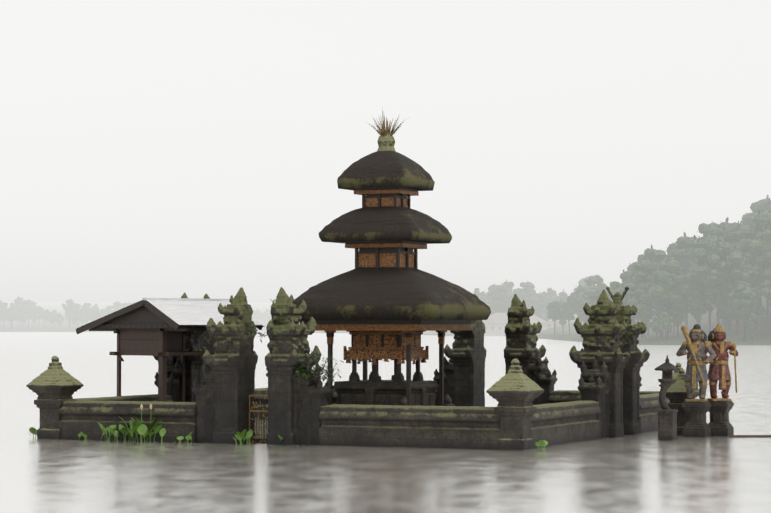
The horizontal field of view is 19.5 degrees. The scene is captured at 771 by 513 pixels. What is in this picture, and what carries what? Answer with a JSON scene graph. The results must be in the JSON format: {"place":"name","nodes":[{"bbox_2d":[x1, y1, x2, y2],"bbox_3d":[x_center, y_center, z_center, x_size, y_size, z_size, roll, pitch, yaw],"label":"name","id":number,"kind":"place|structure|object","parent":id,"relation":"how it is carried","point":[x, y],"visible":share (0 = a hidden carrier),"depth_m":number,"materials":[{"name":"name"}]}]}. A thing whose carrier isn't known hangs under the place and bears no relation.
{"place":"outdoors","nodes":[
{"label":"outdoors","id":0,"kind":"place"},
{"bbox_2d":[252,418,267,442],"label":"courtyard ground","id":1,"kind":"structure","parent":0,"point":[258,438],"depth_m":76.57,"materials":[{"name":"stone"}]},
{"bbox_2d":[75,394,172,401],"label":"wall","id":2,"kind":"structure","parent":1,"relation":"on","point":[150,397],"depth_m":77.55,"materials":[{"name":"stone"}]},
{"bbox_2d":[76,298,262,401],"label":"pavilion","id":3,"kind":"structure","parent":1,"relation":"on","point":[146,327],"depth_m":77.51,"materials":[{"name":"wood"}]},
{"bbox_2d":[153,293,206,401],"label":"stone gate pillar","id":4,"kind":"structure","parent":1,"relation":"on","point":[193,363],"depth_m":80.83,"materials":[{"name":"stone"}]},
{"bbox_2d":[199,294,215,384],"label":"stone gate pillar","id":5,"kind":"structure","parent":1,"relation":"on","point":[207,340],"depth_m":82.98,"materials":[{"name":"stone"}]},
{"bbox_2d":[254,388,267,418],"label":"wall","id":6,"kind":"structure","parent":1,"relation":"on","point":[258,390],"depth_m":86.51,"materials":[{"name":"stone"}]},
{"bbox_2d":[327,389,436,405],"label":"back wall","id":7,"kind":"structure","parent":1,"relation":"on","point":[334,396],"depth_m":88.21,"materials":[{"name":"stone"}]},
{"bbox_2d":[333,380,438,405],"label":"stone platform","id":8,"kind":"structure","parent":1,"relation":"on","point":[370,392],"depth_m":77.20,"materials":[{"name":"grey stone"}]},
{"bbox_2d":[300,187,471,405],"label":"wooden pavilion frame","id":9,"kind":"object","parent":8,"relation":"on","point":[396,341],"visible":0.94,"depth_m":77.58,"materials":[{"name":"brown wood"}]},
{"bbox_2d":[293,150,490,319],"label":"meru thatch roofs","id":10,"kind":"structure","parent":9,"relation":"attached to","point":[385,294],"depth_m":76.87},
{"bbox_2d":[377,134,394,150],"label":"roof finial","id":11,"kind":"object","parent":10,"relation":"on","point":[386,142],"visible":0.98,"depth_m":78.30,"materials":[{"name":"green stone"}]},
{"bbox_2d":[369,111,408,135],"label":"roof finial grass","id":12,"kind":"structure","parent":11,"relation":"on","point":[386,131],"depth_m":78.36,"materials":[{"name":"brown plant"}]},
{"bbox_2d":[400,397,407,405],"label":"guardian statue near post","id":13,"kind":"object","parent":1,"relation":"on","point":[403,401],"visible":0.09,"depth_m":75.74,"materials":[{"name":"stone"}]},
{"bbox_2d":[440,394,454,405],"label":"guardian statue","id":14,"kind":"object","parent":1,"relation":"on","point":[447,400],"visible":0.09,"depth_m":76.96,"materials":[{"name":"stone"}]},
{"bbox_2d":[433,294,486,406],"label":"stone gate pillar","id":15,"kind":"structure","parent":1,"relation":"on","point":[464,376],"depth_m":85.88,"materials":[{"name":"stone"}]},
{"bbox_2d":[504,294,557,404],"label":"stone gate pillar","id":16,"kind":"structure","parent":1,"relation":"on","point":[521,341],"depth_m":84.97,"materials":[{"name":"stone"}]},
{"bbox_2d":[569,290,629,437],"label":"stone gate pillar","id":17,"kind":"structure","parent":1,"relation":"on","point":[605,361],"depth_m":74.24,"materials":[{"name":"stone"}]},
{"bbox_2d":[549,390,659,402],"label":"back wall","id":18,"kind":"structure","parent":1,"relation":"on","point":[557,396],"depth_m":84.40,"materials":[{"name":"stone"}]},
{"bbox_2d":[606,286,649,434],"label":"stone gate pillar","id":19,"kind":"structure","parent":1,"relation":"on","point":[632,378],"depth_m":75.99,"materials":[{"name":"stone"}]},
{"bbox_2d":[639,393,669,432],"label":"wall","id":20,"kind":"structure","parent":1,"relation":"on","point":[650,406],"depth_m":78.52,"materials":[{"name":"stone"}]},
{"bbox_2d":[0,302,544,335],"bbox_3d":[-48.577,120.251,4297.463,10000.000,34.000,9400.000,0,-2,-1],"label":"terrain","id":21,"kind":"structure","parent":0,"point":[64,325],"depth_m":1402.67,"materials":[{"name":"grey plant"}]},
{"bbox_2d":[0,301,13,330],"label":"tree","id":22,"kind":"object","parent":21,"relation":"on","point":[4,309],"visible":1,"depth_m":1208.33,"materials":[{"name":"grey plant"}]},
{"bbox_2d":[6,310,17,330],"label":"tree","id":23,"kind":"object","parent":21,"relation":"on","point":[11,316],"visible":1,"depth_m":1205.78,"materials":[{"name":"grey plant"}]},
{"bbox_2d":[9,296,22,326],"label":"tree","id":24,"kind":"object","parent":21,"relation":"on","point":[18,300],"visible":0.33,"depth_m":1261.74,"materials":[{"name":"grey plant"}]},
{"bbox_2d":[16,300,40,328],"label":"tree","id":25,"kind":"object","parent":21,"relation":"on","point":[22,309],"visible":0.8,"depth_m":1232.76,"materials":[{"name":"grey plant"}]},
{"bbox_2d":[26,307,42,321],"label":"tree","id":26,"kind":"object","parent":21,"relation":"on","point":[33,316],"visible":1,"depth_m":1222.13,"materials":[{"name":"grey plant"}]},
{"bbox_2d":[40,309,51,325],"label":"tree","id":27,"kind":"object","parent":21,"relation":"on","point":[46,314],"visible":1,"depth_m":1219.82,"materials":[{"name":"grey plant"}]},
{"bbox_2d":[48,311,55,327],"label":"tree","id":28,"kind":"object","parent":21,"relation":"on","point":[51,319],"visible":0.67,"depth_m":1241.90,"materials":[{"name":"grey plant"}]},
{"bbox_2d":[53,312,65,330],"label":"tree","id":29,"kind":"object","parent":21,"relation":"on","point":[58,318],"visible":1,"depth_m":1209.07,"materials":[{"name":"grey plant"}]},
{"bbox_2d":[62,298,73,329],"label":"tree","id":30,"kind":"object","parent":21,"relation":"on","point":[68,307],"visible":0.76,"depth_m":1216.41,"materials":[{"name":"grey plant"}]},
{"bbox_2d":[70,303,86,327],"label":"tree","id":31,"kind":"object","parent":21,"relation":"on","point":[77,313],"visible":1,"depth_m":1207.98,"materials":[{"name":"grey plant"}]},
{"bbox_2d":[82,306,90,323],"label":"tree","id":32,"kind":"object","parent":21,"relation":"on","point":[87,317],"visible":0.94,"depth_m":1217.29,"materials":[{"name":"grey plant"}]},
{"bbox_2d":[89,311,103,320],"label":"tree","id":33,"kind":"object","parent":21,"relation":"on","point":[95,315],"visible":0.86,"depth_m":1209.31,"materials":[{"name":"grey plant"}]},
{"bbox_2d":[109,301,122,310],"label":"tree","id":34,"kind":"object","parent":21,"relation":"on","point":[117,304],"visible":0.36,"depth_m":1261.90,"materials":[{"name":"grey plant"}]},
{"bbox_2d":[260,313,269,328],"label":"tree","id":35,"kind":"object","parent":21,"relation":"on","point":[264,316],"visible":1,"depth_m":1456.66,"materials":[{"name":"grey plant"}]},
{"bbox_2d":[424,331,452,333],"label":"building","id":36,"kind":"structure","parent":21,"relation":"on","point":[435,332],"depth_m":784.71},
{"bbox_2d":[473,288,490,303],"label":"tree","id":37,"kind":"object","parent":21,"relation":"on","point":[479,294],"visible":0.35,"depth_m":798.59,"materials":[{"name":"grey plant"}]},
{"bbox_2d":[484,284,509,303],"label":"tree","id":38,"kind":"object","parent":21,"relation":"on","point":[491,288],"visible":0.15,"depth_m":808.25,"materials":[{"name":"grey plant"}]},
{"bbox_2d":[489,293,508,313],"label":"tree","id":39,"kind":"object","parent":21,"relation":"on","point":[492,305],"visible":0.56,"depth_m":785.96,"materials":[{"name":"grey plant"}]},
{"bbox_2d":[487,283,512,312],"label":"tree","id":40,"kind":"object","parent":21,"relation":"on","point":[501,298],"visible":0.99,"depth_m":780.92,"materials":[{"name":"grey plant"}]},
{"bbox_2d":[502,280,520,299],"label":"tree","id":41,"kind":"object","parent":21,"relation":"on","point":[508,285],"visible":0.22,"depth_m":817.83,"materials":[{"name":"grey plant"}]},
{"bbox_2d":[0,331,770,512],"bbox_3d":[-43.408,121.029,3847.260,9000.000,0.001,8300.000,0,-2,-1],"label":"lake water","id":42,"kind":"structure","parent":0,"point":[646,472],"depth_m":59.84,"materials":[{"name":"grey liquid"}]},
{"bbox_2d":[28,427,36,437],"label":"water plant","id":43,"kind":"object","parent":42,"relation":"in","point":[32,430],"visible":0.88,"depth_m":73.68,"materials":[{"name":"green plant"}]},
{"bbox_2d":[26,356,83,438],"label":"corner pillar","id":44,"kind":"structure","parent":42,"relation":"in","point":[55,385],"depth_m":73.20,"materials":[{"name":"stone"}]},
{"bbox_2d":[98,423,144,440],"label":"water plant","id":45,"kind":"object","parent":42,"relation":"in","point":[111,429],"visible":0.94,"depth_m":71.87,"materials":[{"name":"green plant"}]},
{"bbox_2d":[57,400,196,441],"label":"front wall","id":46,"kind":"structure","parent":42,"relation":"in","point":[177,419],"depth_m":72.16,"materials":[{"name":"stone"}]},
{"bbox_2d":[121,404,165,441],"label":"water plant","id":47,"kind":"object","parent":42,"relation":"in","point":[140,428],"visible":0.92,"depth_m":71.41,"materials":[{"name":"green plant"}]},
{"bbox_2d":[177,432,191,442],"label":"water plant","id":48,"kind":"object","parent":42,"relation":"in","point":[187,437],"visible":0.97,"depth_m":70.83,"materials":[{"name":"green plant"}]},
{"bbox_2d":[192,287,257,443],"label":"stone gate pillar","id":49,"kind":"structure","parent":42,"relation":"in","point":[223,391],"depth_m":70.53,"materials":[{"name":"stone"}]},
{"bbox_2d":[233,429,252,443],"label":"water plant","id":50,"kind":"object","parent":42,"relation":"in","point":[239,436],"visible":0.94,"depth_m":70.02,"materials":[{"name":"green plant"}]},
{"bbox_2d":[265,287,331,444],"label":"stone gate pillar","id":51,"kind":"structure","parent":42,"relation":"in","point":[294,405],"depth_m":69.64,"materials":[{"name":"stone"}]},
{"bbox_2d":[249,391,267,442],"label":"iron gate","id":52,"kind":"structure","parent":51,"relation":"attached to","point":[264,410],"depth_m":70.77,"materials":[{"name":"gold metal"}]},
{"bbox_2d":[248,313,291,342],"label":"shrub on gate top","id":53,"kind":"object","parent":51,"relation":"attached to","point":[263,334],"visible":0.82,"depth_m":70.11,"materials":[{"name":"green plant"}]},
{"bbox_2d":[293,350,343,384],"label":"shrub","id":54,"kind":"object","parent":51,"relation":"attached to","point":[321,372],"visible":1,"depth_m":69.49,"materials":[{"name":"green plant"}]},
{"bbox_2d":[319,404,501,449],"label":"front wall","id":55,"kind":"structure","parent":42,"relation":"in","point":[463,427],"depth_m":68.14,"materials":[{"name":"stone"}]},
{"bbox_2d":[486,358,543,449],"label":"corner pillar","id":56,"kind":"structure","parent":42,"relation":"in","point":[515,392],"depth_m":66.78,"materials":[{"name":"stone"}]},
{"bbox_2d":[535,440,547,449],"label":"water plant","id":57,"kind":"object","parent":42,"relation":"in","point":[542,443],"visible":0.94,"depth_m":66.66,"materials":[{"name":"green plant"}]},
{"bbox_2d":[531,401,600,448],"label":"wall","id":58,"kind":"structure","parent":42,"relation":"in","point":[554,424],"depth_m":70.36,"materials":[{"name":"stone"}]},
{"bbox_2d":[657,409,677,440],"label":"stone pedestal","id":59,"kind":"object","parent":42,"relation":"in","point":[667,424],"depth_m":72.36,"materials":[{"name":"stone"}]},
{"bbox_2d":[655,355,679,409],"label":"stone lantern","id":60,"kind":"object","parent":59,"relation":"on","point":[667,368],"visible":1,"depth_m":72.50,"materials":[{"name":"grey stone"}]},
{"bbox_2d":[659,363,682,386],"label":"corner pillar","id":61,"kind":"structure","parent":42,"relation":"in","point":[675,373],"depth_m":82.87,"materials":[{"name":"stone"}]},
{"bbox_2d":[666,369,698,434],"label":"entrance pillar","id":62,"kind":"structure","parent":42,"relation":"in","point":[676,393],"depth_m":76.09,"materials":[{"name":"stone"}]},
{"bbox_2d":[682,401,710,436],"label":"statue pedestal","id":63,"kind":"object","parent":42,"relation":"in","point":[696,425],"visible":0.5,"depth_m":74.51,"materials":[{"name":"stone"}]},
{"bbox_2d":[708,400,733,435],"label":"statue pedestal","id":64,"kind":"object","parent":42,"relation":"in","point":[719,422],"visible":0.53,"depth_m":75.10,"materials":[{"name":"stone"}]},
{"bbox_2d":[728,435,770,436],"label":"floating bamboo pole","id":65,"kind":"object","parent":42,"relation":"on","point":[749,435],"visible":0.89,"depth_m":74.41,"materials":[{"name":"brown wood"}]},
{"bbox_2d":[0,0,770,302],"label":"sky","id":66,"kind":"structure","parent":0,"point":[149,148],"materials":[{"name":"white"}]},
{"bbox_2d":[503,296,770,344],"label":"peninsula hill","id":67,"kind":"structure","parent":0,"point":[762,334],"depth_m":437.75,"materials":[{"name":"green plant"}]},
{"bbox_2d":[482,313,548,335],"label":"tree","id":68,"kind":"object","parent":67,"relation":"on","point":[495,324],"depth_m":769.53,"materials":[{"name":"grey plant"}]},
{"bbox_2d":[512,280,538,301],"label":"tree","id":69,"kind":"object","parent":67,"relation":"on","point":[528,290],"visible":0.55,"depth_m":800.24,"materials":[{"name":"grey plant"}]},
{"bbox_2d":[524,295,545,315],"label":"tree","id":70,"kind":"object","parent":67,"relation":"on","point":[531,301],"visible":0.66,"depth_m":778.38,"materials":[{"name":"grey plant"}]},
{"bbox_2d":[535,292,549,316],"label":"tree","id":71,"kind":"object","parent":67,"relation":"on","point":[541,297],"visible":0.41,"depth_m":804.23,"materials":[{"name":"green plant"}]},
{"bbox_2d":[542,288,556,301],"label":"tree","id":72,"kind":"object","parent":67,"relation":"on","point":[550,292],"visible":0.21,"depth_m":822.80,"materials":[{"name":"green plant"}]},
{"bbox_2d":[546,301,563,334],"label":"tree","id":73,"kind":"object","parent":67,"relation":"on","point":[553,308],"visible":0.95,"depth_m":586.70,"materials":[{"name":"green plant"}]},
{"bbox_2d":[546,314,577,328],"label":"building","id":74,"kind":"structure","parent":67,"relation":"on","point":[550,324],"depth_m":795.29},
{"bbox_2d":[554,289,569,325],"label":"tree","id":75,"kind":"object","parent":67,"relation":"on","point":[563,295],"visible":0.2,"depth_m":774.78,"materials":[{"name":"green plant"}]},
{"bbox_2d":[558,298,566,333],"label":"tree","id":76,"kind":"object","parent":67,"relation":"on","point":[563,322],"visible":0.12,"depth_m":610.08,"materials":[{"name":"green plant"}]},
{"bbox_2d":[560,299,577,334],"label":"tree","id":77,"kind":"object","parent":67,"relation":"on","point":[568,310],"visible":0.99,"depth_m":575.58,"materials":[{"name":"green plant"}]},
{"bbox_2d":[567,284,583,324],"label":"tree","id":78,"kind":"object","parent":67,"relation":"on","point":[578,290],"visible":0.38,"depth_m":575.40,"materials":[{"name":"green plant"}]},
{"bbox_2d":[573,276,591,291],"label":"tree","id":79,"kind":"object","parent":67,"relation":"on","point":[581,282],"visible":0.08,"depth_m":817.43,"materials":[{"name":"green plant"}]},
{"bbox_2d":[575,287,592,324],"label":"tree","id":80,"kind":"object","parent":67,"relation":"on","point":[580,303],"visible":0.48,"depth_m":543.92,"materials":[{"name":"green plant"}]},
{"bbox_2d":[573,275,606,300],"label":"tree","id":81,"kind":"object","parent":67,"relation":"on","point":[593,280],"visible":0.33,"depth_m":572.41,"materials":[{"name":"green plant"}]},
{"bbox_2d":[586,289,610,305],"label":"tree","id":82,"kind":"object","parent":67,"relation":"on","point":[593,296],"visible":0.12,"depth_m":492.86,"materials":[{"name":"green plant"}]},
{"bbox_2d":[606,287,617,295],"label":"tree","id":83,"kind":"object","parent":67,"relation":"on","point":[614,291],"visible":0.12,"depth_m":459.27,"materials":[{"name":"green plant"}]},
{"bbox_2d":[608,269,637,317],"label":"tree","id":84,"kind":"object","parent":67,"relation":"on","point":[615,284],"visible":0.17,"depth_m":440.29,"materials":[{"name":"green plant"}]},
{"bbox_2d":[609,279,649,324],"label":"tree","id":85,"kind":"object","parent":67,"relation":"on","point":[640,298],"visible":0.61,"depth_m":422.06,"materials":[{"name":"green plant"}]},
{"bbox_2d":[626,257,656,337],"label":"tree","id":86,"kind":"object","parent":67,"relation":"on","point":[637,276],"visible":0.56,"depth_m":433.95,"materials":[{"name":"green plant"}]},
{"bbox_2d":[636,311,651,337],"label":"tree","id":87,"kind":"object","parent":67,"relation":"on","point":[646,317],"visible":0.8,"depth_m":434.11,"materials":[{"name":"green plant"}]},
{"bbox_2d":[627,244,665,335],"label":"tree","id":88,"kind":"object","parent":67,"relation":"on","point":[653,256],"visible":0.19,"depth_m":461.95,"materials":[{"name":"green plant"}]},
{"bbox_2d":[648,316,659,340],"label":"tree","id":89,"kind":"object","parent":67,"relation":"on","point":[651,324],"visible":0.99,"depth_m":424.76,"materials":[{"name":"green plant"}]},
{"bbox_2d":[646,268,674,336],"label":"tree","id":90,"kind":"object","parent":67,"relation":"on","point":[649,284],"visible":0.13,"depth_m":434.52,"materials":[{"name":"green plant"}]},
{"bbox_2d":[654,312,673,341],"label":"tree","id":91,"kind":"object","parent":67,"relation":"on","point":[663,318],"visible":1,"depth_m":422.96,"materials":[{"name":"green plant"}]},
{"bbox_2d":[654,309,675,339],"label":"tree","id":92,"kind":"object","parent":67,"relation":"on","point":[671,312],"visible":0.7,"depth_m":426.48,"materials":[{"name":"green plant"}]},
{"bbox_2d":[648,258,694,339],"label":"tree","id":93,"kind":"object","parent":67,"relation":"on","point":[660,291],"visible":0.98,"depth_m":426.26,"materials":[{"name":"green plant"}]},
{"bbox_2d":[664,285,688,337],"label":"tree","id":94,"kind":"object","parent":67,"relation":"on","point":[682,309],"visible":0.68,"depth_m":428.25,"materials":[{"name":"green plant"}]},
{"bbox_2d":[656,232,701,328],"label":"tree","id":95,"kind":"object","parent":67,"relation":"on","point":[679,251],"visible":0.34,"depth_m":465.43,"materials":[{"name":"green plant"}]},
{"bbox_2d":[684,281,714,323],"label":"tree","id":96,"kind":"object","parent":67,"relation":"on","point":[695,300],"visible":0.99,"depth_m":424.82,"materials":[{"name":"green plant"}]},
{"bbox_2d":[690,235,710,273],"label":"tree","id":97,"kind":"object","parent":67,"relation":"on","point":[694,268],"visible":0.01,"depth_m":453.30,"materials":[{"name":"green plant"}]},
{"bbox_2d":[686,222,718,324],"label":"tree","id":98,"kind":"object","parent":67,"relation":"on","point":[704,229],"visible":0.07,"depth_m":466.11,"materials":[{"name":"green plant"}]},
{"bbox_2d":[693,267,725,332],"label":"tree","id":99,"kind":"object","parent":67,"relation":"on","point":[710,308],"visible":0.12,"depth_m":430.01,"materials":[{"name":"green plant"}]},
{"bbox_2d":[685,217,743,263],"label":"tree","id":100,"kind":"object","parent":67,"relation":"on","point":[694,244],"visible":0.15,"depth_m":446.69,"materials":[{"name":"green plant"}]},
{"bbox_2d":[693,231,746,323],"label":"tree","id":101,"kind":"object","parent":67,"relation":"on","point":[717,268],"visible":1,"depth_m":422.93,"materials":[{"name":"green plant"}]},
{"bbox_2d":[715,295,733,332],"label":"tree","id":102,"kind":"object","parent":67,"relation":"on","point":[725,316],"visible":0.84,"depth_m":423.95,"materials":[{"name":"green plant"}]},
{"bbox_2d":[720,279,750,334],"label":"tree","id":103,"kind":"object","parent":67,"relation":"on","point":[735,284],"visible":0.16,"depth_m":423.97,"materials":[{"name":"green plant"}]},
{"bbox_2d":[720,252,758,330],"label":"tree","id":104,"kind":"object","parent":67,"relation":"on","point":[749,274],"visible":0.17,"depth_m":428.52,"materials":[{"name":"green plant"}]},
{"bbox_2d":[723,221,760,321],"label":"tree","id":105,"kind":"object","parent":67,"relation":"on","point":[733,228],"visible":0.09,"depth_m":445.01,"materials":[{"name":"green plant"}]},
{"bbox_2d":[727,284,764,341],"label":"tree","id":106,"kind":"object","parent":67,"relation":"on","point":[741,304],"visible":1,"depth_m":415.04,"materials":[{"name":"green plant"}]},
{"bbox_2d":[728,223,764,287],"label":"tree","id":107,"kind":"object","parent":67,"relation":"on","point":[733,235],"visible":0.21,"depth_m":441.53,"materials":[{"name":"green plant"}]},
{"bbox_2d":[733,238,770,287],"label":"tree","id":108,"kind":"object","parent":67,"relation":"on","point":[754,247],"visible":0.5,"depth_m":431.56,"materials":[{"name":"green plant"}]},
{"bbox_2d":[734,208,770,314],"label":"tree","id":109,"kind":"object","parent":67,"relation":"on","point":[760,221],"visible":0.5,"depth_m":439.23,"materials":[{"name":"green plant"}]},
{"bbox_2d":[741,195,770,228],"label":"tree","id":110,"kind":"object","parent":67,"relation":"on","point":[761,205],"visible":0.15,"depth_m":515.05,"materials":[{"name":"green plant"}]},
{"bbox_2d":[758,272,770,306],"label":"tree","id":111,"kind":"object","parent":67,"relation":"on","point":[766,289],"visible":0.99,"depth_m":416.96,"materials":[{"name":"green plant"}]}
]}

